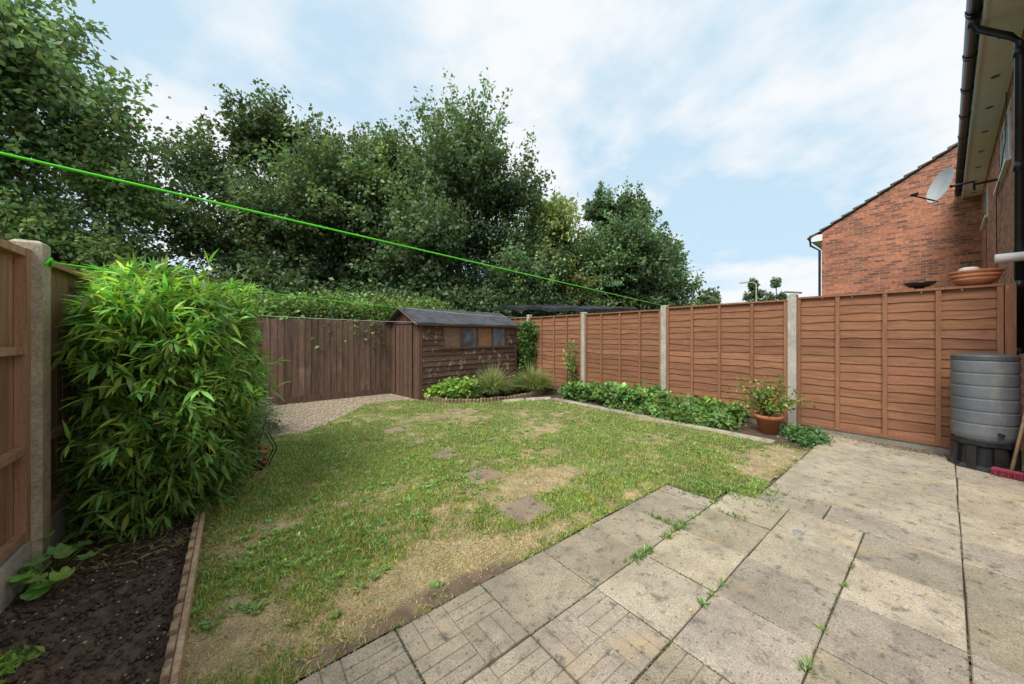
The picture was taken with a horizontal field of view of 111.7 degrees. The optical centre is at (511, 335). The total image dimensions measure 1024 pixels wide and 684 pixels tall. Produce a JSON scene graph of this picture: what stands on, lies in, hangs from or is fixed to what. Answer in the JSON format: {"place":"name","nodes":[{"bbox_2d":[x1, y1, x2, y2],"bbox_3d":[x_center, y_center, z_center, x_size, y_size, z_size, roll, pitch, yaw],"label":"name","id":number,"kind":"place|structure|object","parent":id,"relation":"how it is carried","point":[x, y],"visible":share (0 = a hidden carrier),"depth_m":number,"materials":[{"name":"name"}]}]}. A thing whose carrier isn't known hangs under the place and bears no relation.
{"place":"outdoors","nodes":[
{"label":"outdoors","id":0,"kind":"place"},
{"bbox_2d":[0,469,223,683],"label":"soil bed","id":1,"kind":"object","parent":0,"point":[107,618],"visible":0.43,"depth_m":1.62,"materials":[{"name":"brown soil"}]},
{"bbox_2d":[0,643,49,683],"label":"bed weeds","id":2,"kind":"object","parent":1,"relation":"on","point":[10,658],"visible":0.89,"depth_m":1.38,"materials":[{"name":"green plant"}]},
{"bbox_2d":[8,551,98,600],"bbox_3d":[-2.373,1.238,1.761,0.310,0.189,0.232,0,0,-25],"label":"hollyhock plant","id":3,"kind":"object","parent":1,"relation":"on","point":[37,583],"visible":0.85,"depth_m":1.73,"materials":[{"name":"green plant"}]},
{"bbox_2d":[31,530,93,571],"bbox_3d":[-2.511,1.212,1.956,0.205,0.242,0.238,0,0,-39],"label":"hollyhock plant","id":4,"kind":"object","parent":1,"relation":"on","point":[59,551],"visible":0.84,"depth_m":1.92,"materials":[{"name":"green plant"}]},
{"bbox_2d":[51,250,289,570],"bbox_3d":[-2.885,0.378,3.166,1.526,2.031,3.036,0,0,-39],"label":"bamboo shrub","id":5,"kind":"object","parent":1,"relation":"on","point":[185,363],"visible":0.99,"depth_m":2.26,"materials":[{"name":"green plant"}]},
{"bbox_2d":[243,393,416,436],"bbox_3d":[-3.247,1.350,5.919,4.070,0.033,2.900,0,0,-39],"label":"gravel area","id":6,"kind":"object","parent":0,"point":[302,417],"visible":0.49,"depth_m":6.20,"materials":[{"name":"beige gravel"}]},
{"bbox_2d":[3,0,965,303],"label":"sky","id":7,"kind":"structure","parent":0,"point":[753,126],"materials":[{"name":"blue"}]},
{"bbox_2d":[180,398,809,683],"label":"lawn","id":8,"kind":"structure","parent":0,"point":[256,617],"depth_m":2.67,"materials":[{"name":"green plant"}]},
{"bbox_2d":[251,432,276,470],"bbox_3d":[-2.503,1.169,3.502,0.221,0.361,0.146,0,0,-39],"label":"wire ornament","id":9,"kind":"object","parent":8,"relation":"on","point":[262,463],"visible":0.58,"depth_m":3.48,"materials":[{"name":"black metal"}]},
{"bbox_2d":[381,408,554,526],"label":"stepping stones","id":10,"kind":"object","parent":8,"relation":"on","point":[518,504],"visible":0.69,"depth_m":2.84,"materials":[{"name":"stone"}]},
{"bbox_2d":[234,400,1023,683],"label":"patio","id":11,"kind":"structure","parent":0,"point":[587,605],"depth_m":1.77,"materials":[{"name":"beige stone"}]},
{"bbox_2d":[623,443,855,680],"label":"paving weeds","id":12,"kind":"object","parent":11,"relation":"on","point":[647,549],"visible":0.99,"depth_m":2.69,"materials":[{"name":"green plant"}]},
{"bbox_2d":[793,529,804,534],"bbox_3d":[1.931,1.335,2.340,0.060,0.029,0.060,0,0,-39],"label":"drain cap","id":13,"kind":"object","parent":11,"relation":"on","point":[798,532],"visible":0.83,"depth_m":2.33,"materials":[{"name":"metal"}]},
{"bbox_2d":[947,348,1022,472],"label":"water butt","id":14,"kind":"object","parent":11,"relation":"on","point":[985,407],"visible":1,"depth_m":3.39,"materials":[{"name":"grey plastic"}]},
{"bbox_2d":[991,413,1023,480],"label":"push broom","id":15,"kind":"object","parent":11,"relation":"on","point":[1011,473],"visible":1,"depth_m":3.22,"materials":[{"name":"red plastic"}]},
{"bbox_2d":[292,453,1023,683],"bbox_3d":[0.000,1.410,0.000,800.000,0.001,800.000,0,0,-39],"label":"ground","id":16,"kind":"structure","parent":0,"point":[384,634],"depth_m":1.66,"materials":[{"name":"brown soil"}]},
{"bbox_2d":[0,238,152,612],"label":"panel fence","id":17,"kind":"object","parent":16,"relation":"on","point":[33,287],"visible":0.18,"depth_m":1.87,"materials":[{"name":"brown wood"}]},
{"bbox_2d":[43,258,52,266],"bbox_3d":[-2.592,-0.411,1.947,0.027,0.050,0.090,0,0,-39],"label":"line hook","id":18,"kind":"object","parent":17,"relation":"attached to","point":[49,260],"visible":1,"depth_m":1.95,"materials":[{"name":"green plastic"}]},
{"bbox_2d":[50,262,401,307],"bbox_3d":[-2.459,-0.505,4.783,0.009,0.198,5.669,0,0,3],"label":"washing line","id":19,"kind":"object","parent":17,"relation":"attached to","point":[202,283],"visible":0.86,"depth_m":2.40,"materials":[{"name":"green plastic"}]},
{"bbox_2d":[0,152,662,305],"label":"washing line","id":20,"kind":"object","parent":17,"relation":"attached to","point":[91,174],"visible":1,"depth_m":1.12,"materials":[{"name":"green plastic"}]},
{"bbox_2d":[0,0,170,263],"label":"ash tree","id":21,"kind":"object","parent":16,"relation":"on","point":[75,31],"visible":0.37,"depth_m":7.76,"materials":[{"name":"green plant"}]},
{"bbox_2d":[0,152,174,276],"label":"cherry tree","id":22,"kind":"object","parent":16,"relation":"on","point":[102,249],"visible":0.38,"depth_m":8.03,"materials":[{"name":"green plant"}]},
{"bbox_2d":[0,0,217,267],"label":"ash tree","id":23,"kind":"object","parent":16,"relation":"on","point":[18,187],"visible":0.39,"depth_m":7.93,"materials":[{"name":"green plant"}]},
{"bbox_2d":[160,492,207,683],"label":"timber edging","id":24,"kind":"object","parent":16,"relation":"on","point":[171,670],"visible":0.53,"depth_m":1.58,"materials":[{"name":"brown wood"}]},
{"bbox_2d":[124,78,405,297],"bbox_3d":[-7.891,-3.430,12.198,7.449,9.788,7.817,0,0,-39],"label":"field maple tree","id":25,"kind":"object","parent":16,"relation":"on","point":[245,239],"visible":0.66,"depth_m":10.47,"materials":[{"name":"green plant"}]},
{"bbox_2d":[72,266,463,352],"bbox_3d":[-4.372,-0.413,7.688,8.467,1.714,1.949,0,0,-39],"label":"ivy hedge","id":26,"kind":"object","parent":16,"relation":"on","point":[287,307],"visible":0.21,"depth_m":7.58,"materials":[{"name":"green plant"}]},
{"bbox_2d":[251,397,288,438],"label":"lavender bush","id":27,"kind":"object","parent":16,"relation":"on","point":[270,425],"visible":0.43,"depth_m":4.75,"materials":[{"name":"green plant"}]},
{"bbox_2d":[247,318,391,405],"bbox_3d":[-2.964,0.521,8.004,7.122,1.698,0.050,0,0,-39],"label":"closeboard fence","id":28,"kind":"object","parent":16,"relation":"on","point":[356,365],"visible":0.35,"depth_m":7.24,"materials":[{"name":"brown wood"}]},
{"bbox_2d":[258,315,398,321],"bbox_3d":[-2.835,-0.260,5.301,0.008,0.027,4.180,0,0,27],"label":"fence capping","id":29,"kind":"object","parent":28,"relation":"attached to","point":[334,319],"visible":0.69,"depth_m":5.42,"materials":[{"name":"brown wood"}]},
{"bbox_2d":[271,119,457,300],"bbox_3d":[-5.299,-2.993,12.763,5.952,8.913,6.041,0,0,-39],"label":"lime tree","id":30,"kind":"object","parent":16,"relation":"on","point":[382,188],"visible":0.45,"depth_m":11.38,"materials":[{"name":"green plant"}]},
{"bbox_2d":[60,250,695,317],"bbox_3d":[-2.277,-0.509,11.478,25.580,3.666,3.964,0,0,-26],"label":"shrub thicket","id":31,"kind":"object","parent":16,"relation":"on","point":[476,303],"visible":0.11,"depth_m":10.86,"materials":[{"name":"green plant"}]},
{"bbox_2d":[384,307,520,399],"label":"garden shed","id":32,"kind":"structure","parent":16,"relation":"on","point":[431,347],"depth_m":7.83,"materials":[{"name":"brown wood"}]},
{"bbox_2d":[391,312,516,399],"bbox_3d":[-1.259,0.395,8.546,3.025,1.911,1.372,0,0,-39],"label":"door end","id":33,"kind":"structure","parent":32,"relation":"in","point":[406,337],"depth_m":7.58,"materials":[{"name":"brown wood"}]},
{"bbox_2d":[349,67,573,310],"bbox_3d":[-2.414,-3.856,13.658,7.934,10.641,8.402,0,0,-39],"label":"lime tree","id":34,"kind":"object","parent":16,"relation":"on","point":[460,164],"visible":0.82,"depth_m":11.58,"materials":[{"name":"green plant"}]},
{"bbox_2d":[450,390,561,402],"bbox_3d":[-0.449,1.360,8.160,3.100,0.001,2.900,0,0,-39],"label":"flower bed","id":35,"kind":"object","parent":16,"relation":"on","point":[553,393],"depth_m":7.85,"materials":[{"name":"soil"}]},
{"bbox_2d":[423,375,485,401],"bbox_3d":[-1.196,1.134,7.270,1.218,0.602,0.977,0,0,-39],"label":"hellebore plant","id":36,"kind":"object","parent":35,"relation":"on","point":[449,388],"visible":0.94,"depth_m":7.17,"materials":[{"name":"green plant"}]},
{"bbox_2d":[460,382,484,397],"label":"ornamental grass","id":37,"kind":"object","parent":35,"relation":"on","point":[474,390],"depth_m":7.30,"materials":[{"name":"green plant"}]},
{"bbox_2d":[425,389,546,403],"bbox_3d":[-0.367,1.309,7.370,2.798,0.122,0.735,0,0,-21],"label":"log edging","id":38,"kind":"object","parent":35,"relation":"on","point":[498,398],"visible":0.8,"depth_m":7.04,"materials":[{"name":"brown wood"}]},
{"bbox_2d":[469,361,524,397],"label":"ornamental grass","id":39,"kind":"object","parent":35,"relation":"on","point":[493,383],"depth_m":7.44,"materials":[{"name":"green plant"}]},
{"bbox_2d":[483,373,557,395],"bbox_3d":[0.201,1.191,8.317,2.018,0.491,0.816,0,0,-35],"label":"ivy","id":40,"kind":"object","parent":35,"relation":"on","point":[519,390],"visible":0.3,"depth_m":8.08,"materials":[{"name":"green plant"}]},
{"bbox_2d":[513,319,539,378],"bbox_3d":[0.428,0.483,9.242,0.846,1.824,0.786,0,0,-39],"label":"climbing ivy","id":41,"kind":"object","parent":35,"relation":"on","point":[526,335],"visible":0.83,"depth_m":9.14,"materials":[{"name":"green plant"}]},
{"bbox_2d":[503,359,559,392],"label":"ornamental grass","id":42,"kind":"object","parent":35,"relation":"on","point":[531,381],"depth_m":7.94,"materials":[{"name":"green plant"}]},
{"bbox_2d":[568,347,571,384],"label":"weed stems","id":43,"kind":"object","parent":35,"relation":"on","point":[570,359],"visible":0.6,"depth_m":7.97,"materials":[{"name":"green plant"}]},
{"bbox_2d":[562,339,578,384],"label":"tall weed","id":44,"kind":"object","parent":35,"relation":"on","point":[568,364],"visible":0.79,"depth_m":8.02,"materials":[{"name":"green plant"}]},
{"bbox_2d":[480,185,619,314],"bbox_3d":[1.878,-2.269,14.953,6.087,7.466,5.931,0,0,22],"label":"elder tree","id":45,"kind":"object","parent":16,"relation":"on","point":[556,214],"visible":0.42,"depth_m":13.35,"materials":[{"name":"green plant"}]},
{"bbox_2d":[498,304,637,313],"bbox_3d":[1.526,0.156,10.190,2.280,2.488,3.400,0,0,-39],"label":"felt shelter","id":46,"kind":"object","parent":16,"relation":"on","point":[569,308],"visible":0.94,"depth_m":9.29,"materials":[{"name":"black fabric"}]},
{"bbox_2d":[562,175,687,312],"bbox_3d":[4.950,-2.921,15.995,5.666,8.770,6.472,0,0,3],"label":"hawthorn tree","id":47,"kind":"object","parent":16,"relation":"on","point":[635,255],"visible":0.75,"depth_m":14.34,"materials":[{"name":"green plant"}]},
{"bbox_2d":[502,397,775,443],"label":"edging path","id":48,"kind":"structure","parent":16,"relation":"on","point":[770,441],"depth_m":5.55,"materials":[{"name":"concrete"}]},
{"bbox_2d":[649,227,706,309],"bbox_3d":[7.165,-1.945,17.470,4.787,6.819,4.674,0,0,-39],"label":"hawthorn tree","id":49,"kind":"object","parent":16,"relation":"on","point":[682,291],"visible":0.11,"depth_m":16.43,"materials":[{"name":"green plant"}]},
{"bbox_2d":[680,286,722,305],"bbox_3d":[16.517,-1.389,30.003,4.947,5.722,4.281,0,0,28],"label":"distant tree","id":50,"kind":"object","parent":16,"relation":"on","point":[713,297],"visible":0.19,"depth_m":29.30,"materials":[{"name":"green plant"}]},
{"bbox_2d":[739,282,756,300],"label":"street lamp","id":51,"kind":"object","parent":16,"relation":"on","point":[751,282],"visible":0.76,"depth_m":46.93,"materials":[{"name":"metal"}]},
{"bbox_2d":[742,277,765,301],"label":"poplar tree","id":52,"kind":"object","parent":16,"relation":"on","point":[749,297],"visible":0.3,"depth_m":59.59,"materials":[{"name":"green plant"}]},
{"bbox_2d":[509,282,1016,453],"bbox_3d":[2.480,0.379,6.982,0.140,2.041,8.700,0,0,-39],"label":"lap fence","id":53,"kind":"object","parent":16,"relation":"on","point":[872,366],"visible":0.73,"depth_m":4.77,"materials":[{"name":"brown wood"}]},
{"bbox_2d":[763,276,787,300],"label":"poplar tree","id":54,"kind":"object","parent":16,"relation":"on","point":[776,284],"visible":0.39,"depth_m":59.86,"materials":[{"name":"green plant"}]},
{"bbox_2d":[822,146,981,295],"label":"gable wall","id":55,"kind":"structure","parent":16,"relation":"on","point":[896,237],"depth_m":9.94,"materials":[{"name":"brick"}]},
{"bbox_2d":[807,237,821,295],"bbox_3d":[13.109,-0.959,14.011,8.020,4.618,0.334,0,0,-39],"label":"gutter and downpipe","id":56,"kind":"object","parent":55,"relation":"attached to","point":[819,268],"visible":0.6,"depth_m":11.48,"materials":[{"name":"black plastic"}]},
{"bbox_2d":[809,142,957,237],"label":"roof","id":57,"kind":"structure","parent":55,"relation":"on","point":[922,166],"depth_m":10.20,"materials":[{"name":"tile"}]},
{"bbox_2d":[811,234,821,248],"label":"fascia","id":58,"kind":"structure","parent":57,"relation":"attached to","point":[816,240],"depth_m":11.49,"materials":[{"name":"white plastic"}]},
{"bbox_2d":[882,267,1014,291],"bbox_3d":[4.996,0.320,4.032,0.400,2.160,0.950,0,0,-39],"label":"terracotta pots","id":59,"kind":"object","parent":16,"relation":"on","point":[968,276],"visible":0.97,"depth_m":3.77,"materials":[{"name":"orange ceramic"}]},
{"bbox_2d":[982,28,1023,453],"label":"wall","id":60,"kind":"structure","parent":16,"relation":"on","point":[1005,219],"depth_m":5.62,"materials":[{"name":"brick"}]},
{"bbox_2d":[909,167,999,202],"bbox_3d":[7.754,-2.685,6.107,0.478,0.580,1.002,0,0,-39],"label":"satellite dish","id":61,"kind":"object","parent":60,"relation":"attached to","point":[940,185],"visible":0.98,"depth_m":6.23,"materials":[{"name":"metal"}]},
{"bbox_2d":[954,0,1023,353],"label":"gutter and downpipe","id":62,"kind":"object","parent":60,"relation":"attached to","point":[974,28],"visible":0.91,"depth_m":3.81,"materials":[{"name":"black plastic"}]},
{"bbox_2d":[962,0,1023,199],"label":"soffit","id":63,"kind":"structure","parent":60,"relation":"attached to","point":[994,56],"depth_m":5.01,"materials":[{"name":"white plastic"}]},
{"bbox_2d":[972,38,999,192],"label":"soffit vents","id":64,"kind":"object","parent":63,"relation":"in","point":[993,77],"visible":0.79,"depth_m":5.53,"materials":[{"name":"black plastic"}]},
{"bbox_2d":[980,98,1011,230],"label":"window frames","id":65,"kind":"structure","parent":60,"relation":"attached to","point":[1005,165],"depth_m":5.59,"materials":[{"name":"white plastic"}]},
{"bbox_2d":[1003,124,1007,162],"bbox_3d":[9.169,-1.525,6.548,5.780,3.730,0.010,0,0,-39],"label":"window glass","id":66,"kind":"object","parent":65,"relation":"in","point":[1007,143],"visible":0.05,"depth_m":5.57,"materials":[{"name":"glass"}]},
{"bbox_2d":[985,92,1006,283],"bbox_3d":[8.921,-2.099,6.457,4.411,2.901,0.041,0,0,-39],"label":"cable","id":67,"kind":"object","parent":60,"relation":"attached to","point":[998,184],"visible":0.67,"depth_m":5.75,"materials":[{"name":"black plastic"}]},
{"bbox_2d":[994,251,1023,262],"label":"flue","id":68,"kind":"object","parent":60,"relation":"attached to","point":[1009,257],"visible":1,"depth_m":3.78,"materials":[{"name":"white plastic"}]},
{"bbox_2d":[560,398,807,449],"bbox_3d":[2.543,1.356,5.944,1.200,0.001,4.300,0,0,-39],"label":"side bed","id":69,"kind":"object","parent":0,"point":[751,429],"depth_m":4.85,"materials":[{"name":"soil"}]},
{"bbox_2d":[557,378,751,421],"bbox_3d":[2.324,1.144,6.461,1.073,0.605,3.520,0,0,-39],"label":"geranium border","id":70,"kind":"object","parent":69,"relation":"on","point":[578,391],"visible":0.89,"depth_m":6.17,"materials":[{"name":"green plant"}]},
{"bbox_2d":[652,388,696,415],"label":"border grass","id":71,"kind":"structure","parent":69,"relation":"on","point":[673,399],"depth_m":5.76,"materials":[{"name":"green plant"}]},
{"bbox_2d":[604,398,746,430],"bbox_3d":[2.540,1.232,5.725,0.738,0.359,2.246,0,0,-39],"label":"ivy trail","id":72,"kind":"object","parent":69,"relation":"on","point":[714,420],"visible":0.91,"depth_m":5.35,"materials":[{"name":"green plant"}]},
{"bbox_2d":[727,374,816,434],"bbox_3d":[3.582,0.952,4.837,0.908,0.796,0.848,0,0,-14],"label":"flower pot","id":73,"kind":"object","parent":69,"relation":"on","point":[769,418],"visible":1,"depth_m":4.74,"materials":[{"name":"ceramic"}]},
{"bbox_2d":[776,422,835,447],"bbox_3d":[3.718,1.272,4.482,0.815,0.258,0.698,0,0,-39],"label":"periwinkle patch","id":74,"kind":"object","parent":69,"relation":"on","point":[811,436],"visible":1,"depth_m":4.34,"materials":[{"name":"green plant"}]},
{"bbox_2d":[903,281,936,288],"bbox_3d":[4.910,-0.584,4.188,0.270,0.107,0.270,0,0,-39],"label":"black saucer","id":75,"kind":"object","parent":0,"point":[920,285],"visible":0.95,"depth_m":4.13,"materials":[{"name":"plastic"}]}
]}

